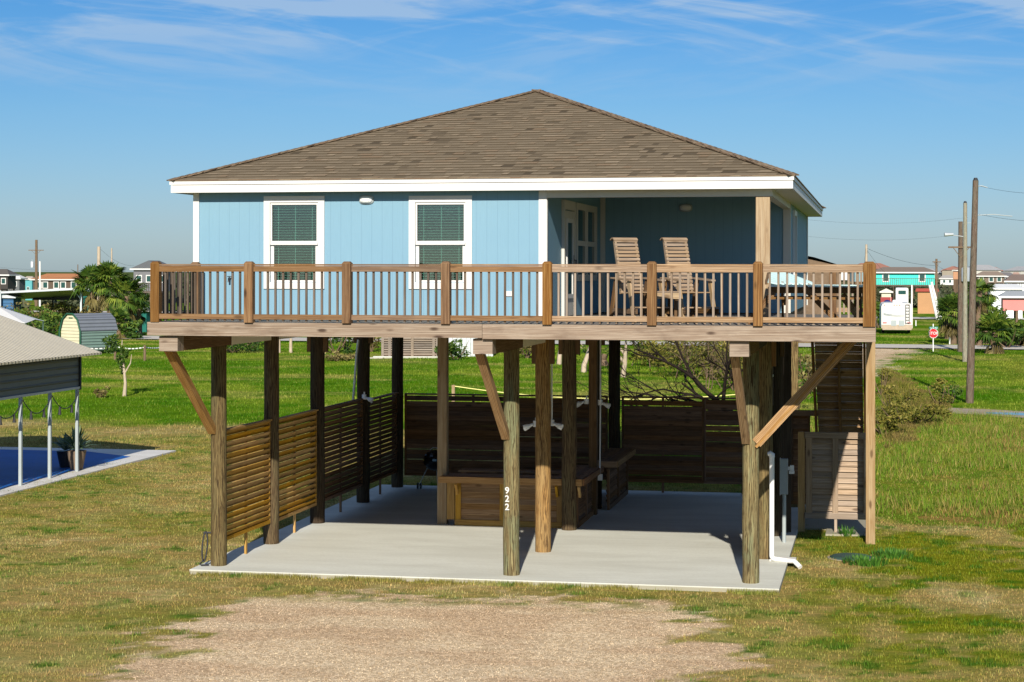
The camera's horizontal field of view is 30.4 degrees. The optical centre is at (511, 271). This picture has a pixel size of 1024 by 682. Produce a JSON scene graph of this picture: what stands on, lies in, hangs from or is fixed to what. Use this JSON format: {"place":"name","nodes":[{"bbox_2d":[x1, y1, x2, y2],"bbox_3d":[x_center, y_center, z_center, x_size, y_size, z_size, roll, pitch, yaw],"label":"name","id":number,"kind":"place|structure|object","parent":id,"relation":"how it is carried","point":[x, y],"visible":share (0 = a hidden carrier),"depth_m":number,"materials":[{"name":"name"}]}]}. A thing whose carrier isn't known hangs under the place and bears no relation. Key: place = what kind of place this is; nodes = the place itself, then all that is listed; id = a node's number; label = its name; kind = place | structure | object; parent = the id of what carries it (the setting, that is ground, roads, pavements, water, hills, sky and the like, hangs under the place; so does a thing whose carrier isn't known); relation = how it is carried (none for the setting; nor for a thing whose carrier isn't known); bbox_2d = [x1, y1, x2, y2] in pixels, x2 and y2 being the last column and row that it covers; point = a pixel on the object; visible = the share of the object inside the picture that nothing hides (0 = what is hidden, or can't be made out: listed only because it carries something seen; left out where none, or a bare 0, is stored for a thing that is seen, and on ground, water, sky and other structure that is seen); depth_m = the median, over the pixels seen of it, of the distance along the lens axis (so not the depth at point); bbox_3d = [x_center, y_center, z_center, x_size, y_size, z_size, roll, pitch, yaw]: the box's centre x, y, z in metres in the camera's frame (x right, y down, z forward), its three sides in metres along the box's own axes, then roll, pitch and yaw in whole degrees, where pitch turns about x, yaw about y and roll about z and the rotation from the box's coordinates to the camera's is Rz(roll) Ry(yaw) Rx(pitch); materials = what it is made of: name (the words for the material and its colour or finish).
{"place":"outdoors","nodes":[
{"label":"outdoors","id":0,"kind":"place"},
{"bbox_2d":[189,484,805,593],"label":"carport floor","id":1,"kind":"structure","parent":0,"point":[670,540],"depth_m":38.22,"materials":[{"name":"concrete"}]},
{"bbox_2d":[227,419,271,553],"bbox_3d":[-5.237,4.310,37.339,0.130,2.568,2.630,0,0,12],"label":"slatted screen","id":2,"kind":"object","parent":1,"relation":"on","point":[245,528],"visible":1,"depth_m":37.33,"materials":[{"name":"brown wood"}]},
{"bbox_2d":[279,409,318,532],"bbox_3d":[-4.625,4.326,40.379,0.130,2.538,2.930,0,0,11],"label":"slatted screen","id":3,"kind":"object","parent":1,"relation":"on","point":[300,418],"visible":1,"depth_m":40.45,"materials":[{"name":"brown wood"}]},
{"bbox_2d":[325,398,362,511],"bbox_3d":[-3.953,4.327,43.839,0.130,2.538,3.480,0,0,11],"label":"slatted screen","id":4,"kind":"object","parent":1,"relation":"on","point":[339,425],"visible":0.98,"depth_m":43.93,"materials":[{"name":"brown wood"}]},
{"bbox_2d":[370,392,398,493],"bbox_3d":[-3.276,4.362,47.324,0.130,2.468,2.980,0,0,11],"label":"slatted screen","id":5,"kind":"object","parent":1,"relation":"on","point":[380,475],"visible":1,"depth_m":47.47,"materials":[{"name":"brown wood"}]},
{"bbox_2d":[417,447,436,488],"bbox_3d":[-2.029,5.062,48.560,0.773,1.068,0.622,0,0,11],"label":"kettle grill","id":6,"kind":"object","parent":1,"relation":"on","point":[430,460],"visible":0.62,"depth_m":48.36,"materials":[{"name":"black metal"}]},
{"bbox_2d":[404,393,503,475],"bbox_3d":[-1.475,4.385,48.777,2.680,2.428,0.130,0,0,11],"label":"slatted screen","id":7,"kind":"object","parent":1,"relation":"on","point":[473,426],"visible":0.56,"depth_m":48.76,"materials":[{"name":"brown wood"}]},
{"bbox_2d":[147,89,875,583],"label":"stilt house","id":8,"kind":"structure","parent":1,"relation":"on","point":[535,177],"depth_m":35.77,"materials":[{"name":"blue"}]},
{"bbox_2d":[264,196,324,288],"bbox_3d":[-4.101,-0.541,35.653,1.188,1.749,0.138,0,0,11],"label":"window","id":9,"kind":"structure","parent":8,"relation":"in","point":[319,246],"depth_m":35.66,"materials":[{"name":"white paint"}]},
{"bbox_2d":[409,195,471,288],"bbox_3d":[-1.322,-0.535,35.112,1.201,1.732,0.138,0,0,11],"label":"window","id":10,"kind":"structure","parent":8,"relation":"in","point":[438,200],"depth_m":35.11,"materials":[{"name":"white paint"}]},
{"bbox_2d":[150,261,875,326],"bbox_3d":[0.585,0.371,36.442,12.652,1.071,8.742,0,0,11],"label":"deck railing","id":11,"kind":"object","parent":8,"relation":"on","point":[347,269],"visible":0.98,"depth_m":32.28,"materials":[{"name":"orange wood"}]},
{"bbox_2d":[551,364,562,429],"bbox_3d":[0.880,2.191,37.742,0.314,1.981,0.140,0,0,27],"label":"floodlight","id":12,"kind":"object","parent":8,"relation":"attached to","point":[558,425],"visible":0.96,"depth_m":37.81,"materials":[{"name":"white plastic"}]},
{"bbox_2d":[561,200,576,315],"bbox_3d":[1.140,-0.239,37.058,0.111,2.280,1.370,0,0,11],"label":"door","id":13,"kind":"structure","parent":8,"relation":"in","point":[568,217],"depth_m":36.91,"materials":[{"name":"beige paint"}]},
{"bbox_2d":[576,203,596,280],"bbox_3d":[1.545,-0.588,39.282,0.058,1.580,2.750,0,0,11],"label":"window","id":14,"kind":"structure","parent":8,"relation":"in","point":[586,215],"depth_m":39.23,"materials":[{"name":"glass"}]},
{"bbox_2d":[609,237,669,322],"bbox_3d":[2.229,0.157,33.441,0.720,1.522,1.272,0,0,-23],"label":"deck chair","id":15,"kind":"object","parent":8,"relation":"on","point":[626,242],"visible":0.66,"depth_m":33.71,"materials":[{"name":"brown wood"}]},
{"bbox_2d":[645,291,678,322],"bbox_3d":[2.631,0.627,33.171,0.480,0.552,0.591,0,0,-9],"label":"side table","id":16,"kind":"object","parent":8,"relation":"on","point":[667,295],"visible":0.53,"depth_m":32.92,"materials":[{"name":"brown wood"}]},
{"bbox_2d":[659,237,718,322],"bbox_3d":[3.102,0.158,33.372,0.720,1.522,1.272,0,0,-21],"label":"deck chair","id":17,"kind":"object","parent":8,"relation":"on","point":[676,242],"visible":0.73,"depth_m":33.67,"materials":[{"name":"brown wood"}]},
{"bbox_2d":[767,451,801,568],"bbox_3d":[5.245,4.586,36.292,0.778,2.222,0.134,0,0,40],"label":"drain pipe","id":18,"kind":"object","parent":8,"relation":"attached to","point":[795,562],"visible":1,"depth_m":36.45,"materials":[{"name":"white plastic"}]},
{"bbox_2d":[793,210,796,284],"bbox_3d":[6.448,-0.532,42.990,0.048,1.680,1.300,0,0,11],"label":"window","id":19,"kind":"structure","parent":8,"relation":"in","point":[794,211],"depth_m":42.35,"materials":[{"name":"white paint"}]},
{"bbox_2d":[745,282,862,324],"bbox_3d":[5.100,0.566,32.445,2.149,0.772,1.700,0,0,9],"label":"picnic table","id":20,"kind":"object","parent":8,"relation":"on","point":[835,289],"visible":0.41,"depth_m":31.98,"materials":[{"name":"brown wood"}]},
{"bbox_2d":[811,342,865,432],"bbox_3d":[7.388,3.289,42.455,1.140,4.570,5.768,0,0,11],"label":"outdoor stairs","id":21,"kind":"structure","parent":8,"relation":"attached to","point":[838,404],"depth_m":41.70,"materials":[{"name":"brown wood"}]},
{"bbox_2d":[438,448,635,527],"bbox_3d":[0.751,5.026,44.457,3.500,1.150,6.890,0,0,11],"label":"bar counter","id":22,"kind":"object","parent":1,"relation":"on","point":[474,499],"visible":0.84,"depth_m":41.53,"materials":[{"name":"brown wood"}]},
{"bbox_2d":[519,395,607,479],"bbox_3d":[1.131,4.388,48.270,2.670,2.428,0.130,0,0,11],"label":"slatted screen","id":23,"kind":"object","parent":1,"relation":"on","point":[527,410],"visible":0.41,"depth_m":48.26,"materials":[{"name":"brown wood"}]},
{"bbox_2d":[621,396,703,492],"bbox_3d":[3.816,4.391,47.748,2.100,2.428,0.130,0,0,11],"label":"slatted screen","id":24,"kind":"object","parent":1,"relation":"on","point":[662,427],"visible":0.8,"depth_m":47.73,"materials":[{"name":"brown wood"}]},
{"bbox_2d":[703,397,742,491],"bbox_3d":[5.794,4.393,47.364,1.970,2.428,0.130,0,0,11],"label":"slatted screen","id":25,"kind":"object","parent":1,"relation":"on","point":[723,454],"visible":0.39,"depth_m":47.45,"materials":[{"name":"brown wood"}]},
{"bbox_2d":[772,341,790,531],"bbox_3d":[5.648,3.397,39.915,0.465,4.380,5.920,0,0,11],"label":"post","id":26,"kind":"object","parent":1,"relation":"on","point":[785,398],"visible":0.1,"depth_m":40.40,"materials":[{"name":"brown wood"}]},
{"bbox_2d":[780,457,793,542],"bbox_3d":[5.692,4.734,39.030,0.295,1.745,0.200,0,0,11],"label":"electric meter","id":27,"kind":"object","parent":1,"relation":"on","point":[784,468],"visible":1,"depth_m":38.97,"materials":[{"name":"grey paint"}]},
{"bbox_2d":[791,410,817,415],"bbox_3d":[6.918,4.373,42.795,1.900,2.430,0.100,0,0,11],"label":"plank panel","id":28,"kind":"object","parent":1,"relation":"on","point":[802,413],"visible":0.17,"depth_m":42.86,"materials":[{"name":"brown wood"}]},
{"bbox_2d":[791,416,809,503],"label":"side screen","id":29,"kind":"object","parent":28,"relation":"attached to","point":[800,423],"visible":0.52,"depth_m":43.02,"materials":[{"name":"brown wood"}]},
{"bbox_2d":[0,272,1023,681],"bbox_3d":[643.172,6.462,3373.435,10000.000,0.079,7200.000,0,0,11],"label":"ground","id":30,"kind":"structure","parent":0,"point":[884,356],"depth_m":32.61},
{"bbox_2d":[0,269,19,290],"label":"distant house","id":31,"kind":"structure","parent":30,"relation":"on","point":[7,279],"depth_m":275.93,"materials":[{"name":"white paint"}]},
{"bbox_2d":[1,294,24,311],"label":"blue shed","id":32,"kind":"structure","parent":30,"relation":"on","point":[6,299],"depth_m":190.67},
{"bbox_2d":[0,307,43,330],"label":"canopy tent","id":33,"kind":"object","parent":30,"relation":"on","point":[16,316],"visible":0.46,"depth_m":117.15,"materials":[{"name":"fabric"}]},
{"bbox_2d":[14,306,52,327],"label":"shrub","id":34,"kind":"object","parent":30,"relation":"on","point":[36,308],"visible":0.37,"depth_m":167.35,"materials":[{"name":"green plant"}]},
{"bbox_2d":[28,240,43,305],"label":"utility pole","id":35,"kind":"object","parent":30,"relation":"on","point":[36,250],"visible":0.84,"depth_m":299.42,"materials":[{"name":"brown wood"}]},
{"bbox_2d":[32,311,63,335],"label":"shrub","id":36,"kind":"object","parent":30,"relation":"on","point":[54,318],"visible":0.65,"depth_m":158.43,"materials":[{"name":"green plant"}]},
{"bbox_2d":[0,288,96,312],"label":"open carport","id":37,"kind":"object","parent":30,"relation":"on","point":[55,294],"visible":0.56,"depth_m":193.11,"materials":[{"name":"metal"}]},
{"bbox_2d":[29,274,89,301],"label":"distant house","id":38,"kind":"structure","parent":30,"relation":"on","point":[49,281],"depth_m":338.45,"materials":[{"name":"white paint"}]},
{"bbox_2d":[45,301,94,324],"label":"shrub","id":39,"kind":"object","parent":30,"relation":"on","point":[67,308],"visible":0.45,"depth_m":197.28,"materials":[{"name":"green plant"}]},
{"bbox_2d":[58,313,117,352],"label":"barn shed","id":40,"kind":"structure","parent":30,"relation":"on","point":[90,330],"depth_m":129.01,"materials":[{"name":"beige metal"}]},
{"bbox_2d":[0,447,175,496],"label":"patio","id":41,"kind":"structure","parent":30,"relation":"on","point":[137,455],"depth_m":55.48,"materials":[{"name":"white concrete"}]},
{"bbox_2d":[0,315,101,485],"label":"metal carport","id":42,"kind":"object","parent":41,"relation":"on","point":[34,361],"visible":0.88,"depth_m":51.24,"materials":[{"name":"grey"}]},
{"bbox_2d":[0,391,79,424],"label":"string lights","id":43,"kind":"object","parent":42,"relation":"hanging from","point":[43,415],"visible":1,"depth_m":50.58},
{"bbox_2d":[0,449,129,488],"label":"patio floor coating","id":44,"kind":"object","parent":41,"relation":"on","point":[35,462],"visible":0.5,"depth_m":55.10,"materials":[{"name":"blue paint"}]},
{"bbox_2d":[53,432,80,467],"bbox_3d":[-12.772,5.083,54.092,1.156,1.071,0.876,0,0,38],"label":"potted agave","id":45,"kind":"object","parent":44,"relation":"on","point":[62,455],"visible":0.76,"depth_m":53.89,"materials":[{"name":"ceramic"}]},
{"bbox_2d":[53,427,97,469],"bbox_3d":[-12.324,4.982,53.426,1.417,1.273,0.977,0,0,-9],"label":"potted agave","id":46,"kind":"object","parent":44,"relation":"on","point":[71,454],"visible":0.84,"depth_m":53.38,"materials":[{"name":"green plant"}]},
{"bbox_2d":[68,263,107,312],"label":"fan palm","id":47,"kind":"object","parent":30,"relation":"on","point":[90,300],"visible":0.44,"depth_m":189.89,"materials":[{"name":"green plant"}]},
{"bbox_2d":[84,260,133,312],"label":"fan palm","id":48,"kind":"object","parent":30,"relation":"on","point":[102,274],"visible":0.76,"depth_m":171.02,"materials":[{"name":"green plant"}]},
{"bbox_2d":[101,333,131,395],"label":"sapling tree","id":49,"kind":"object","parent":30,"relation":"on","point":[123,353],"visible":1,"depth_m":85.54,"materials":[{"name":"green plant"}]},
{"bbox_2d":[109,304,133,338],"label":"fan palm","id":50,"kind":"object","parent":30,"relation":"on","point":[120,313],"visible":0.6,"depth_m":156.20,"materials":[{"name":"green plant"}]},
{"bbox_2d":[102,274,149,335],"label":"fan palm","id":51,"kind":"object","parent":30,"relation":"on","point":[124,288],"visible":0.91,"depth_m":160.94,"materials":[{"name":"green plant"}]},
{"bbox_2d":[117,318,143,338],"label":"shrub","id":52,"kind":"object","parent":30,"relation":"on","point":[131,333],"visible":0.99,"depth_m":155.86,"materials":[{"name":"green plant"}]},
{"bbox_2d":[128,294,149,333],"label":"fan palm","id":53,"kind":"object","parent":30,"relation":"on","point":[139,316],"visible":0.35,"depth_m":167.62,"materials":[{"name":"green plant"}]},
{"bbox_2d":[128,260,169,311],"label":"distant house","id":54,"kind":"structure","parent":30,"relation":"on","point":[142,270],"depth_m":255.80,"materials":[{"name":"white paint"}]},
{"bbox_2d":[227,341,263,352],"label":"garden bush","id":55,"kind":"object","parent":30,"relation":"on","point":[240,346],"visible":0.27,"depth_m":130.65,"materials":[{"name":"green plant"}]},
{"bbox_2d":[308,350,355,361],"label":"garden bush","id":56,"kind":"object","parent":30,"relation":"on","point":[341,357],"visible":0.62,"depth_m":118.66,"materials":[{"name":"green plant"}]},
{"bbox_2d":[329,337,352,353],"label":"garden bush","id":57,"kind":"object","parent":30,"relation":"on","point":[335,340],"visible":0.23,"depth_m":129.50,"materials":[{"name":"green plant"}]},
{"bbox_2d":[370,337,436,358],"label":"lattice shed","id":58,"kind":"structure","parent":30,"relation":"on","point":[413,347],"depth_m":123.40,"materials":[{"name":"beige wood"}]},
{"bbox_2d":[106,588,769,681],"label":"gravel stones","id":59,"kind":"object","parent":30,"relation":"on","point":[409,657],"visible":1,"depth_m":28.73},
{"bbox_2d":[434,338,471,359],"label":"garden bush","id":60,"kind":"object","parent":30,"relation":"on","point":[453,348],"visible":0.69,"depth_m":120.38,"materials":[{"name":"green plant"}]},
{"bbox_2d":[449,338,492,356],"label":"grey plank wall","id":61,"kind":"structure","parent":30,"relation":"on","point":[465,341],"depth_m":125.59,"materials":[{"name":"wood"}]},
{"bbox_2d":[170,570,779,595],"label":"slab edge grass","id":62,"kind":"structure","parent":30,"relation":"on","point":[520,584],"depth_m":34.33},
{"bbox_2d":[1,276,1004,308],"bbox_3d":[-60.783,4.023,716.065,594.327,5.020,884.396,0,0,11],"label":"scrub","id":63,"kind":"object","parent":30,"relation":"on","point":[947,290],"visible":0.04,"depth_m":359.88,"materials":[{"name":"green plant"}]},
{"bbox_2d":[620,340,684,366],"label":"brush thicket","id":64,"kind":"object","parent":30,"relation":"on","point":[650,360],"visible":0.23,"depth_m":112.44,"materials":[{"name":"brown plant"}]},
{"bbox_2d":[523,340,809,414],"bbox_3d":[5.377,3.320,64.331,9.807,6.127,5.749,0,0,11],"label":"bare tree","id":65,"kind":"object","parent":30,"relation":"on","point":[697,382],"visible":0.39,"depth_m":63.60,"materials":[{"name":"brown plant"}]},
{"bbox_2d":[627,340,729,377],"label":"brush thicket","id":66,"kind":"object","parent":30,"relation":"on","point":[680,345],"visible":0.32,"depth_m":101.69,"materials":[{"name":"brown plant"}]},
{"bbox_2d":[667,341,741,380],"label":"brush thicket","id":67,"kind":"object","parent":30,"relation":"on","point":[715,374],"visible":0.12,"depth_m":99.75,"materials":[{"name":"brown plant"}]},
{"bbox_2d":[695,341,742,389],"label":"brush thicket","id":68,"kind":"object","parent":30,"relation":"on","point":[724,355],"visible":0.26,"depth_m":90.96,"materials":[{"name":"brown plant"}]},
{"bbox_2d":[798,356,815,390],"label":"reed clump","id":69,"kind":"object","parent":30,"relation":"on","point":[808,372],"visible":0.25,"depth_m":87.16,"materials":[{"name":"green plant"}]},
{"bbox_2d":[798,256,838,342],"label":"grey roof building","id":70,"kind":"structure","parent":30,"relation":"on","point":[812,260],"depth_m":150.10,"materials":[{"name":"brown"}]},
{"bbox_2d":[827,553,873,561],"bbox_3d":[6.730,5.696,37.452,0.940,0.105,0.940,0,0,11],"label":"septic lid","id":71,"kind":"object","parent":30,"relation":"on","point":[838,556],"visible":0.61,"depth_m":37.41,"materials":[{"name":"plastic"}]},
{"bbox_2d":[842,553,888,566],"bbox_3d":[6.892,5.630,36.794,0.940,0.176,0.933,0,0,11],"label":"weed tuft","id":72,"kind":"object","parent":30,"relation":"on","point":[860,560],"visible":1,"depth_m":36.70,"materials":[{"name":"green plant"}]},
{"bbox_2d":[875,369,892,393],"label":"field brush","id":73,"kind":"object","parent":30,"relation":"on","point":[882,374],"visible":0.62,"depth_m":87.30,"materials":[{"name":"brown plant"}]},
{"bbox_2d":[863,411,913,434],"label":"field brush","id":74,"kind":"object","parent":30,"relation":"on","point":[883,422],"visible":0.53,"depth_m":65.27,"materials":[{"name":"green plant"}]},
{"bbox_2d":[868,546,914,559],"bbox_3d":[7.594,5.631,37.742,0.950,0.176,0.933,0,0,11],"label":"weed tuft","id":75,"kind":"object","parent":30,"relation":"on","point":[898,554],"visible":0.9,"depth_m":37.62,"materials":[{"name":"green plant"}]},
{"bbox_2d":[863,384,923,407],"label":"field brush","id":76,"kind":"object","parent":30,"relation":"on","point":[910,397],"visible":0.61,"depth_m":77.71,"materials":[{"name":"green plant"}]},
{"bbox_2d":[880,300,912,332],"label":"camper trailer","id":77,"kind":"object","parent":30,"relation":"on","point":[896,314],"visible":1,"depth_m":171.92,"materials":[{"name":"white paint"}]},
{"bbox_2d":[895,287,907,301],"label":"motorhome","id":78,"kind":"object","parent":30,"relation":"on","point":[901,293],"visible":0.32,"depth_m":255.76,"materials":[{"name":"white paint"}]},
{"bbox_2d":[876,267,934,298],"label":"distant house","id":79,"kind":"structure","parent":30,"relation":"on","point":[910,276],"depth_m":299.51,"materials":[{"name":"teal paint"}]},
{"bbox_2d":[875,401,940,423],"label":"field brush","id":80,"kind":"object","parent":30,"relation":"on","point":[916,414],"visible":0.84,"depth_m":70.02,"materials":[{"name":"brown plant"}]},
{"bbox_2d":[879,367,954,451],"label":"weed thicket","id":81,"kind":"object","parent":30,"relation":"on","point":[901,382],"visible":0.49,"depth_m":77.58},
{"bbox_2d":[897,404,952,423],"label":"field brush","id":82,"kind":"object","parent":30,"relation":"on","point":[943,411],"visible":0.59,"depth_m":70.02,"materials":[{"name":"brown plant"}]},
{"bbox_2d":[927,377,953,403],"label":"field brush","id":83,"kind":"object","parent":30,"relation":"on","point":[939,381],"visible":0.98,"depth_m":80.05,"materials":[{"name":"green plant"}]},
{"bbox_2d":[936,299,957,338],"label":"fan palm","id":84,"kind":"object","parent":30,"relation":"on","point":[942,327],"visible":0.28,"depth_m":158.72,"materials":[{"name":"green plant"}]},
{"bbox_2d":[935,294,968,343],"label":"fan palm","id":85,"kind":"object","parent":30,"relation":"on","point":[947,302],"visible":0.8,"depth_m":147.21,"materials":[{"name":"green plant"}]},
{"bbox_2d":[941,380,963,403],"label":"field brush","id":86,"kind":"object","parent":30,"relation":"on","point":[957,393],"visible":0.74,"depth_m":81.20,"materials":[{"name":"green plant"}]},
{"bbox_2d":[944,201,967,361],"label":"utility pole","id":87,"kind":"object","parent":30,"relation":"on","point":[965,335],"visible":0.9,"depth_m":119.04,"materials":[{"name":"grey wood"}]},
{"bbox_2d":[948,221,970,351],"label":"utility pole","id":88,"kind":"object","parent":30,"relation":"on","point":[960,285],"visible":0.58,"depth_m":133.43,"materials":[{"name":"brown wood"}]},
{"bbox_2d":[967,278,1000,344],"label":"fan palm","id":89,"kind":"object","parent":30,"relation":"on","point":[981,287],"visible":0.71,"depth_m":143.46,"materials":[{"name":"green plant"}]},
{"bbox_2d":[947,408,1023,417],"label":"gravel path","id":90,"kind":"structure","parent":30,"relation":"on","point":[976,411],"depth_m":76.41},
{"bbox_2d":[966,178,1011,402],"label":"utility pole","id":91,"kind":"object","parent":30,"relation":"on","point":[971,329],"visible":0.88,"depth_m":81.49,"materials":[{"name":"brown wood"}]},
{"bbox_2d":[976,271,1006,294],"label":"distant house","id":92,"kind":"structure","parent":30,"relation":"on","point":[994,277],"depth_m":349.54,"materials":[{"name":"white paint"}]},
{"bbox_2d":[975,310,1014,353],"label":"fan palm","id":93,"kind":"object","parent":30,"relation":"on","point":[990,322],"visible":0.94,"depth_m":130.54,"materials":[{"name":"green plant"}]},
{"bbox_2d":[981,317,1023,347],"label":"roadside shrub","id":94,"kind":"object","parent":30,"relation":"on","point":[1018,332],"visible":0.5,"depth_m":139.19,"materials":[{"name":"green plant"}]},
{"bbox_2d":[988,284,1023,317],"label":"distant house","id":95,"kind":"structure","parent":30,"relation":"on","point":[1001,289],"depth_m":228.03,"materials":[{"name":"white paint"}]},
{"bbox_2d":[998,291,1023,322],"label":"distant house","id":96,"kind":"structure","parent":30,"relation":"on","point":[1012,301],"depth_m":190.88,"materials":[{"name":"pink paint"}]},
{"bbox_2d":[1003,274,1023,312],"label":"distant house","id":97,"kind":"structure","parent":30,"relation":"on","point":[1018,279],"depth_m":256.00,"materials":[{"name":"white paint"}]},
{"bbox_2d":[0,437,1023,681],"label":"short grass","id":98,"kind":"structure","parent":0,"point":[640,591],"depth_m":34.06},
{"bbox_2d":[0,332,1023,456],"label":"lawn grass","id":99,"kind":"structure","parent":0,"point":[496,382],"depth_m":96.88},
{"bbox_2d":[0,0,1023,271],"label":"sky","id":100,"kind":"structure","parent":0,"point":[888,112],"materials":[{"name":"blue"}]},
{"bbox_2d":[60,336,1023,348],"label":"road","id":101,"kind":"structure","parent":0,"point":[799,344],"depth_m":143.34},
{"bbox_2d":[765,272,811,284],"bbox_3d":[4.796,0.077,32.632,0.783,0.321,0.977,0,0,11],"label":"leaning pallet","id":102,"kind":"object","parent":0,"point":[791,279],"visible":0.59,"depth_m":32.70,"materials":[{"name":"paint"}]},
{"bbox_2d":[805,518,865,535],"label":"pavement","id":103,"kind":"structure","parent":0,"point":[828,525],"depth_m":41.98,"materials":[{"name":"concrete"}]},
{"bbox_2d":[798,431,865,531],"bbox_3d":[6.978,4.577,40.904,1.540,2.162,0.230,0,0,11],"label":"shower enclosure","id":104,"kind":"object","parent":103,"relation":"on","point":[835,476],"visible":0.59,"depth_m":40.93,"materials":[{"name":"brown wood"}]},
{"bbox_2d":[810,402,1023,528],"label":"tall grass","id":105,"kind":"structure","parent":0,"point":[986,421],"depth_m":54.38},
{"bbox_2d":[915,288,938,313],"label":"distant house","id":106,"kind":"structure","parent":0,"point":[925,305],"depth_m":255.84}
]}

